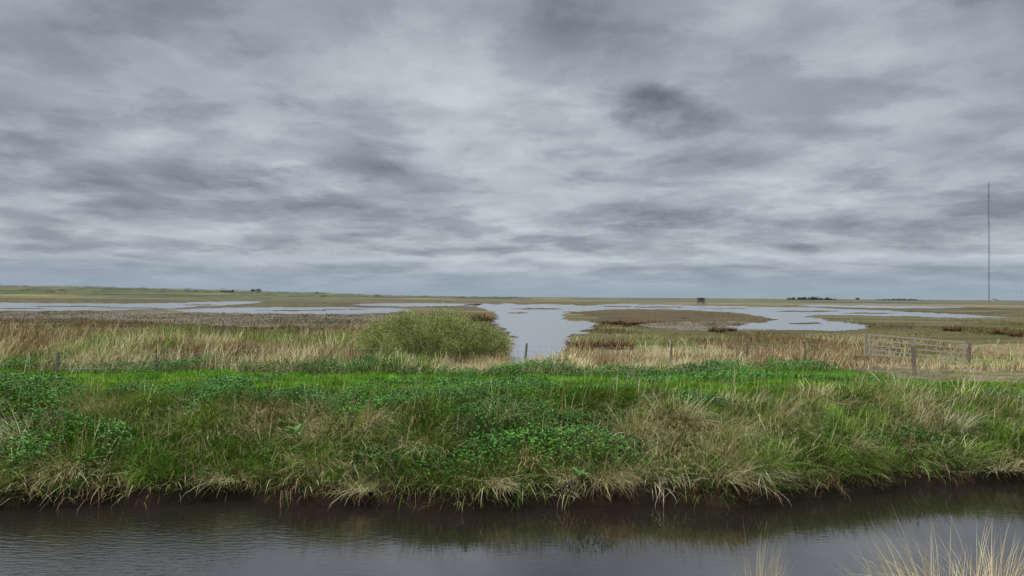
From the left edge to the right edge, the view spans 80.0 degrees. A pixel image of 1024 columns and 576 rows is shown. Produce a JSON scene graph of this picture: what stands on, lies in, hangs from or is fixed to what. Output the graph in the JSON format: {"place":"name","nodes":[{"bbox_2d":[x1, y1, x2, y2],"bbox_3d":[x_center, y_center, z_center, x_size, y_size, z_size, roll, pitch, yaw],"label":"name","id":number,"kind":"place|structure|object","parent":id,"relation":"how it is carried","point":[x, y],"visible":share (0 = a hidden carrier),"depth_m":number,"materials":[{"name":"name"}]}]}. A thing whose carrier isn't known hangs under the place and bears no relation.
{"place":"outdoors","nodes":[
{"label":"outdoors","id":0,"kind":"place"},
{"bbox_2d":[0,301,263,310],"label":"pool water","id":1,"kind":"structure","parent":0,"point":[114,306],"depth_m":164.53,"materials":[{"name":"grey liquid"}]},
{"bbox_2d":[0,308,38,308],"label":"mud islet","id":2,"kind":"object","parent":1,"relation":"on","point":[19,308],"visible":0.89,"depth_m":127.92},
{"bbox_2d":[32,306,109,306],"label":"mud islet","id":3,"kind":"object","parent":1,"relation":"on","point":[72,306],"visible":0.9,"depth_m":151.71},
{"bbox_2d":[0,310,409,327],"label":"mud flat","id":4,"kind":"structure","parent":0,"point":[135,313],"depth_m":85.27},
{"bbox_2d":[174,307,409,313],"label":"pool water","id":5,"kind":"structure","parent":0,"point":[259,310],"depth_m":125.77,"materials":[{"name":"grey liquid"}]},
{"bbox_2d":[255,310,324,310],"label":"mud islet","id":6,"kind":"object","parent":5,"relation":"on","point":[297,310],"visible":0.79,"depth_m":127.42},
{"bbox_2d":[354,303,480,306],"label":"pool water","id":7,"kind":"structure","parent":0,"point":[414,304],"depth_m":229.04,"materials":[{"name":"grey liquid"}]},
{"bbox_2d":[0,481,1023,575],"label":"ditch water","id":8,"kind":"structure","parent":0,"point":[822,536],"depth_m":10.11,"materials":[{"name":"black liquid"}]},
{"bbox_2d":[0,286,1023,512],"bbox_3d":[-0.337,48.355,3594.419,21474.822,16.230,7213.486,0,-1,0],"label":"ground","id":9,"kind":"structure","parent":0,"point":[130,296],"depth_m":13.41,"materials":[{"name":"green plant"}]},
{"bbox_2d":[0,401,62,451],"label":"grass tussock","id":10,"kind":"object","parent":9,"relation":"on","point":[13,427],"depth_m":12.95,"materials":[{"name":"green plant"}]},
{"bbox_2d":[55,353,59,374],"bbox_3d":[-15.958,2.829,21.451,0.139,1.127,0.113,3,0,0],"label":"fence post","id":11,"kind":"object","parent":9,"relation":"on","point":[57,362],"visible":0.63,"depth_m":21.41,"materials":[{"name":"grey wood"}]},
{"bbox_2d":[26,445,110,490],"bbox_3d":[-8.468,3.371,11.916,1.934,0.939,1.878,0,-1,11],"label":"grass tussock","id":12,"kind":"object","parent":9,"relation":"on","point":[69,469],"depth_m":11.64,"materials":[{"name":"plant"}]},
{"bbox_2d":[155,352,157,371],"bbox_3d":[-13.182,2.905,22.627,0.088,1.078,0.072,1,0,0],"label":"fence post","id":13,"kind":"object","parent":9,"relation":"on","point":[156,355],"visible":0.55,"depth_m":22.60,"materials":[{"name":"grey wood"}]},
{"bbox_2d":[178,450,269,501],"bbox_3d":[-5.559,3.643,12.153,1.804,0.826,1.814,0,-1,13],"label":"grass tussock","id":14,"kind":"object","parent":9,"relation":"on","point":[228,480],"depth_m":11.94,"materials":[{"name":"plant"}]},
{"bbox_2d":[220,289,233,291],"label":"farm house","id":15,"kind":"structure","parent":9,"relation":"on","point":[224,290],"depth_m":756.48,"materials":[{"name":"stone"}]},
{"bbox_2d":[0,284,518,298],"bbox_3d":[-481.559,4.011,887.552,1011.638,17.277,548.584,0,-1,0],"label":"distant scrub","id":16,"kind":"object","parent":9,"relation":"on","point":[239,292],"visible":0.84,"depth_m":767.65,"materials":[{"name":"plant"}]},
{"bbox_2d":[277,419,290,425],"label":"dock plant","id":17,"kind":"object","parent":9,"relation":"on","point":[281,421],"visible":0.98,"depth_m":13.77,"materials":[{"name":"green plant"}]},
{"bbox_2d":[284,424,307,434],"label":"dock plant","id":18,"kind":"object","parent":9,"relation":"on","point":[297,428],"visible":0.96,"depth_m":13.15,"materials":[{"name":"green plant"}]},
{"bbox_2d":[292,386,355,423],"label":"grass tussock","id":19,"kind":"object","parent":9,"relation":"on","point":[317,406],"depth_m":14.32,"materials":[{"name":"green plant"}]},
{"bbox_2d":[6,286,707,301],"bbox_3d":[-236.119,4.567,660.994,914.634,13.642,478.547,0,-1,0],"label":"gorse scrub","id":20,"kind":"object","parent":9,"relation":"on","point":[318,299],"visible":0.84,"depth_m":526.35,"materials":[{"name":"plant"}]},
{"bbox_2d":[344,326,371,333],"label":"rush clump","id":21,"kind":"object","parent":9,"relation":"on","point":[356,330],"visible":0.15,"depth_m":48.49,"materials":[{"name":"plant"}]},
{"bbox_2d":[333,460,397,503],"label":"grass tussock","id":22,"kind":"object","parent":9,"relation":"on","point":[347,485],"depth_m":11.62,"materials":[{"name":"plant"}]},
{"bbox_2d":[384,416,463,460],"bbox_3d":[-1.845,3.148,12.868,2.121,0.962,2.138,0,-1,14],"label":"grass tussock","id":23,"kind":"object","parent":9,"relation":"on","point":[425,439],"depth_m":12.63,"materials":[{"name":"green plant"}]},
{"bbox_2d":[350,303,518,364],"bbox_3d":[-3.592,2.130,29.035,8.380,3.136,6.030,0,-1,0],"label":"willow bush","id":24,"kind":"object","parent":9,"relation":"on","point":[467,339],"visible":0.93,"depth_m":28.01,"materials":[{"name":"green plant"}]},
{"bbox_2d":[468,312,500,321],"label":"rush clump","id":25,"kind":"object","parent":9,"relation":"on","point":[487,319],"visible":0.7,"depth_m":77.95,"materials":[{"name":"brown plant"}]},
{"bbox_2d":[457,456,530,503],"bbox_3d":[-0.226,3.583,11.658,1.741,0.845,1.690,0,-1,9],"label":"grass tussock","id":26,"kind":"object","parent":9,"relation":"on","point":[500,483],"depth_m":11.51,"materials":[{"name":"plant"}]},
{"bbox_2d":[0,365,1023,507],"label":"green grass","id":27,"kind":"structure","parent":9,"relation":"on","point":[837,462],"depth_m":13.83,"materials":[{"name":"green plant"}]},
{"bbox_2d":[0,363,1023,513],"bbox_3d":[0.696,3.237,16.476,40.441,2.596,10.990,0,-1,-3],"label":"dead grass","id":28,"kind":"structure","parent":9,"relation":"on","point":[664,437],"depth_m":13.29,"materials":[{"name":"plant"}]},
{"bbox_2d":[0,315,1023,376],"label":"reed belt","id":29,"kind":"object","parent":9,"relation":"on","point":[164,343],"visible":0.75,"depth_m":27.70,"materials":[{"name":"beige plant"}]},
{"bbox_2d":[0,351,1023,481],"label":"nettle cover","id":30,"kind":"object","parent":9,"relation":"on","point":[497,382],"visible":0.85,"depth_m":15.25,"materials":[{"name":"green plant"}]},
{"bbox_2d":[0,310,1023,358],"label":"marsh sedge","id":31,"kind":"object","parent":9,"relation":"on","point":[756,338],"visible":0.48,"depth_m":62.16,"materials":[{"name":"brown plant"}]},
{"bbox_2d":[0,299,1023,337],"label":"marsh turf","id":32,"kind":"structure","parent":9,"relation":"on","point":[497,317],"depth_m":83.44,"materials":[{"name":"plant"}]},
{"bbox_2d":[524,343,527,360],"bbox_3d":[0.659,3.256,28.913,0.194,1.295,0.118,0,-1,33],"label":"fence post","id":33,"kind":"object","parent":9,"relation":"on","point":[526,347],"visible":0.55,"depth_m":28.87,"materials":[{"name":"grey wood"}]},
{"bbox_2d":[571,467,590,477],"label":"dock plant","id":34,"kind":"object","parent":9,"relation":"on","point":[580,474],"visible":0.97,"depth_m":11.86,"materials":[{"name":"green plant"}]},
{"bbox_2d":[564,337,603,348],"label":"rush clump","id":35,"kind":"object","parent":9,"relation":"on","point":[576,346],"visible":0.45,"depth_m":37.78,"materials":[{"name":"brown plant"}]},
{"bbox_2d":[587,340,609,347],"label":"rush clump","id":36,"kind":"object","parent":9,"relation":"on","point":[598,345],"visible":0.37,"depth_m":38.96,"materials":[{"name":"brown plant"}]},
{"bbox_2d":[575,449,641,499],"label":"grass tussock","id":37,"kind":"object","parent":9,"relation":"on","point":[621,477],"depth_m":11.79,"materials":[{"name":"beige plant"}]},
{"bbox_2d":[600,335,636,349],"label":"rush clump","id":38,"kind":"object","parent":9,"relation":"on","point":[611,346],"visible":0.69,"depth_m":37.92,"materials":[{"name":"brown plant"}]},
{"bbox_2d":[594,396,668,442],"bbox_3d":[2.741,2.969,13.801,2.262,1.182,2.148,0,-1,-6],"label":"grass tussock","id":39,"kind":"object","parent":9,"relation":"on","point":[627,428],"depth_m":13.56,"materials":[{"name":"green plant"}]},
{"bbox_2d":[670,341,672,361],"bbox_3d":[7.391,3.172,28.347,0.129,1.388,0.116,2,0,0],"label":"fence post","id":40,"kind":"object","parent":9,"relation":"on","point":[671,347],"visible":0.6,"depth_m":28.30,"materials":[{"name":"grey wood"}]},
{"bbox_2d":[641,386,718,432],"bbox_3d":[3.809,2.712,13.998,2.447,1.190,2.436,1,-1,-27],"label":"grass tussock","id":41,"kind":"object","parent":9,"relation":"on","point":[688,413],"depth_m":13.84,"materials":[{"name":"plant"}]},
{"bbox_2d":[697,298,705,304],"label":"bird hide","id":42,"kind":"object","parent":9,"relation":"on","point":[701,300],"visible":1,"depth_m":298.66},
{"bbox_2d":[680,445,768,491],"bbox_3d":[4.171,3.569,12.022,2.110,0.978,2.029,0,-1,38],"label":"grass tussock","id":43,"kind":"object","parent":9,"relation":"on","point":[733,480],"depth_m":11.85,"materials":[{"name":"beige plant"}]},
{"bbox_2d":[721,326,739,330],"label":"rush clump","id":44,"kind":"object","parent":9,"relation":"on","point":[731,329],"visible":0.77,"depth_m":59.37,"materials":[{"name":"brown plant"}]},
{"bbox_2d":[745,341,748,364],"bbox_3d":[10.956,3.166,28.455,0.141,1.430,0.118,0,1,0],"label":"fence post","id":45,"kind":"object","parent":9,"relation":"on","point":[747,345],"visible":0.65,"depth_m":28.41,"materials":[{"name":"grey wood"}]},
{"bbox_2d":[57,343,915,368],"bbox_3d":[-0.298,2.796,25.771,31.954,1.005,6.193,0,-1,-5],"label":"wire fence","id":46,"kind":"object","parent":45,"relation":"attached to","point":[510,357],"visible":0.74,"depth_m":25.89,"materials":[{"name":"grey metal"}]},
{"bbox_2d":[717,524,792,575],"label":"dead grass clump","id":47,"kind":"object","parent":9,"relation":"on","point":[759,561],"visible":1,"depth_m":6.59,"materials":[{"name":"beige plant"}]},
{"bbox_2d":[519,297,1000,300],"bbox_3d":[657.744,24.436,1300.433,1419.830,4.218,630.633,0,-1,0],"label":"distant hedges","id":48,"kind":"object","parent":9,"relation":"on","point":[751,299],"visible":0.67,"depth_m":1234.34,"materials":[{"name":"green plant"}]},
{"bbox_2d":[803,341,806,360],"bbox_3d":[13.152,3.087,27.372,0.234,1.462,0.116,1,-1,-28],"label":"fence post","id":49,"kind":"object","parent":9,"relation":"on","point":[804,344],"visible":0.53,"depth_m":27.32,"materials":[{"name":"grey wood"}]},
{"bbox_2d":[787,297,835,299],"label":"distant wood","id":50,"kind":"object","parent":9,"relation":"on","point":[803,298],"visible":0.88,"depth_m":1296.11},
{"bbox_2d":[787,376,848,405],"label":"grass tussock","id":51,"kind":"object","parent":9,"relation":"on","point":[813,390],"depth_m":15.95,"materials":[{"name":"green plant"}]},
{"bbox_2d":[816,421,888,456],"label":"grass tussock","id":52,"kind":"object","parent":9,"relation":"on","point":[860,442],"depth_m":13.37,"materials":[{"name":"green plant"}]},
{"bbox_2d":[864,334,865,361],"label":"fence post","id":53,"kind":"object","parent":9,"relation":"on","point":[865,346],"visible":0.66,"depth_m":31.04,"materials":[{"name":"grey wood"}]},
{"bbox_2d":[865,365,922,392],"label":"grass tussock","id":54,"kind":"object","parent":9,"relation":"on","point":[897,385],"depth_m":17.83,"materials":[{"name":"green plant"}]},
{"bbox_2d":[879,298,917,299],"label":"distant wood","id":55,"kind":"object","parent":9,"relation":"on","point":[900,299],"visible":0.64,"depth_m":1446.62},
{"bbox_2d":[910,345,915,373],"bbox_3d":[15.850,2.983,24.090,0.170,1.450,0.148,-3,-2,0],"label":"fence post","id":56,"kind":"object","parent":9,"relation":"on","point":[913,356],"visible":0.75,"depth_m":24.05,"materials":[{"name":"grey wood"}]},
{"bbox_2d":[869,334,968,365],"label":"field gate","id":57,"kind":"structure","parent":9,"relation":"on","point":[947,356],"depth_m":29.58,"materials":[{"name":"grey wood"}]},
{"bbox_2d":[839,513,1000,575],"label":"dead grass clump","id":58,"kind":"object","parent":9,"relation":"on","point":[900,563],"visible":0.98,"depth_m":6.61,"materials":[{"name":"beige plant"}]},
{"bbox_2d":[857,506,1023,575],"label":"dead grass clump","id":59,"kind":"object","parent":9,"relation":"on","point":[977,574],"visible":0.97,"depth_m":6.48,"materials":[{"name":"beige plant"}]},
{"bbox_2d":[917,402,992,439],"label":"grass tussock","id":60,"kind":"object","parent":9,"relation":"on","point":[967,424],"depth_m":14.63,"materials":[{"name":"green plant"}]},
{"bbox_2d":[905,513,1023,575],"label":"dead grass clump","id":61,"kind":"object","parent":9,"relation":"on","point":[1000,571],"visible":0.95,"depth_m":6.48,"materials":[{"name":"beige plant"}]},
{"bbox_2d":[967,342,970,365],"bbox_3d":[21.312,3.240,28.479,0.170,1.432,0.147,3,-2,0],"label":"fence post","id":62,"kind":"object","parent":9,"relation":"on","point":[969,353],"visible":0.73,"depth_m":28.44,"materials":[{"name":"grey wood"}]},
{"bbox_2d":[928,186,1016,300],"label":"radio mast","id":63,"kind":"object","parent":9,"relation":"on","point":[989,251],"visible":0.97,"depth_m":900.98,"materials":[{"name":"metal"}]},
{"bbox_2d":[981,445,1023,475],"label":"grass tussock","id":64,"kind":"object","parent":9,"relation":"on","point":[1008,464],"depth_m":13.51,"materials":[{"name":"plant"}]},
{"bbox_2d":[0,0,1023,300],"label":"sky","id":65,"kind":"structure","parent":0,"point":[734,149],"materials":[{"name":"grey"}]},
{"bbox_2d":[465,303,597,362],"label":"pool water","id":66,"kind":"structure","parent":0,"point":[546,330],"depth_m":67.80,"materials":[{"name":"grey liquid"}]},
{"bbox_2d":[513,308,557,309],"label":"mud islet","id":67,"kind":"object","parent":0,"point":[535,308],"visible":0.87,"depth_m":167.77,"materials":[{"name":"soil"}]},
{"bbox_2d":[571,309,778,326],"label":"mud flat","id":68,"kind":"structure","parent":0,"point":[643,315],"depth_m":105.37,"materials":[{"name":"brown soil"}]},
{"bbox_2d":[638,320,769,330],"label":"mud flat","id":69,"kind":"structure","parent":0,"point":[679,326],"depth_m":68.92,"materials":[{"name":"brown soil"}]},
{"bbox_2d":[581,304,1007,330],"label":"pool water","id":70,"kind":"structure","parent":0,"point":[784,320],"depth_m":128.57,"materials":[{"name":"grey liquid"}]},
{"bbox_2d":[704,308,744,308],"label":"mud islet","id":71,"kind":"object","parent":70,"relation":"on","point":[726,308],"visible":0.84,"depth_m":190.21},
{"bbox_2d":[788,322,817,323],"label":"mud islet","id":72,"kind":"object","parent":70,"relation":"on","point":[805,323],"visible":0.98,"depth_m":78.52,"materials":[{"name":"grey soil"}]},
{"bbox_2d":[778,310,828,311],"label":"mud islet","id":73,"kind":"object","parent":70,"relation":"on","point":[805,311],"visible":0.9,"depth_m":153.42,"materials":[{"name":"soil"}]},
{"bbox_2d":[852,312,887,313],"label":"mud islet","id":74,"kind":"object","parent":70,"relation":"on","point":[867,313],"visible":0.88,"depth_m":136.94,"materials":[{"name":"soil"}]},
{"bbox_2d":[585,321,1023,346],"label":"pasture","id":75,"kind":"structure","parent":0,"point":[968,337],"depth_m":53.43,"materials":[{"name":"green plant"}]},
{"bbox_2d":[707,325,725,331],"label":"rush clump","id":76,"kind":"object","parent":75,"relation":"on","point":[716,329],"visible":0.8,"depth_m":57.53,"materials":[{"name":"brown plant"}]},
{"bbox_2d":[941,324,963,330],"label":"rush clump","id":77,"kind":"object","parent":75,"relation":"on","point":[949,328],"visible":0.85,"depth_m":62.18,"materials":[{"name":"brown plant"}]},
{"bbox_2d":[988,327,1008,334],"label":"rush clump","id":78,"kind":"object","parent":75,"relation":"on","point":[998,331],"visible":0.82,"depth_m":56.92,"materials":[{"name":"brown plant"}]},
{"bbox_2d":[1005,330,1023,336],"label":"rush clump","id":79,"kind":"object","parent":75,"relation":"on","point":[1017,334],"visible":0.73,"depth_m":53.60,"materials":[{"name":"brown plant"}]},
{"bbox_2d":[799,305,963,308],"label":"pool water","id":80,"kind":"structure","parent":0,"point":[868,306],"depth_m":265.77,"materials":[{"name":"grey liquid"}]}
]}

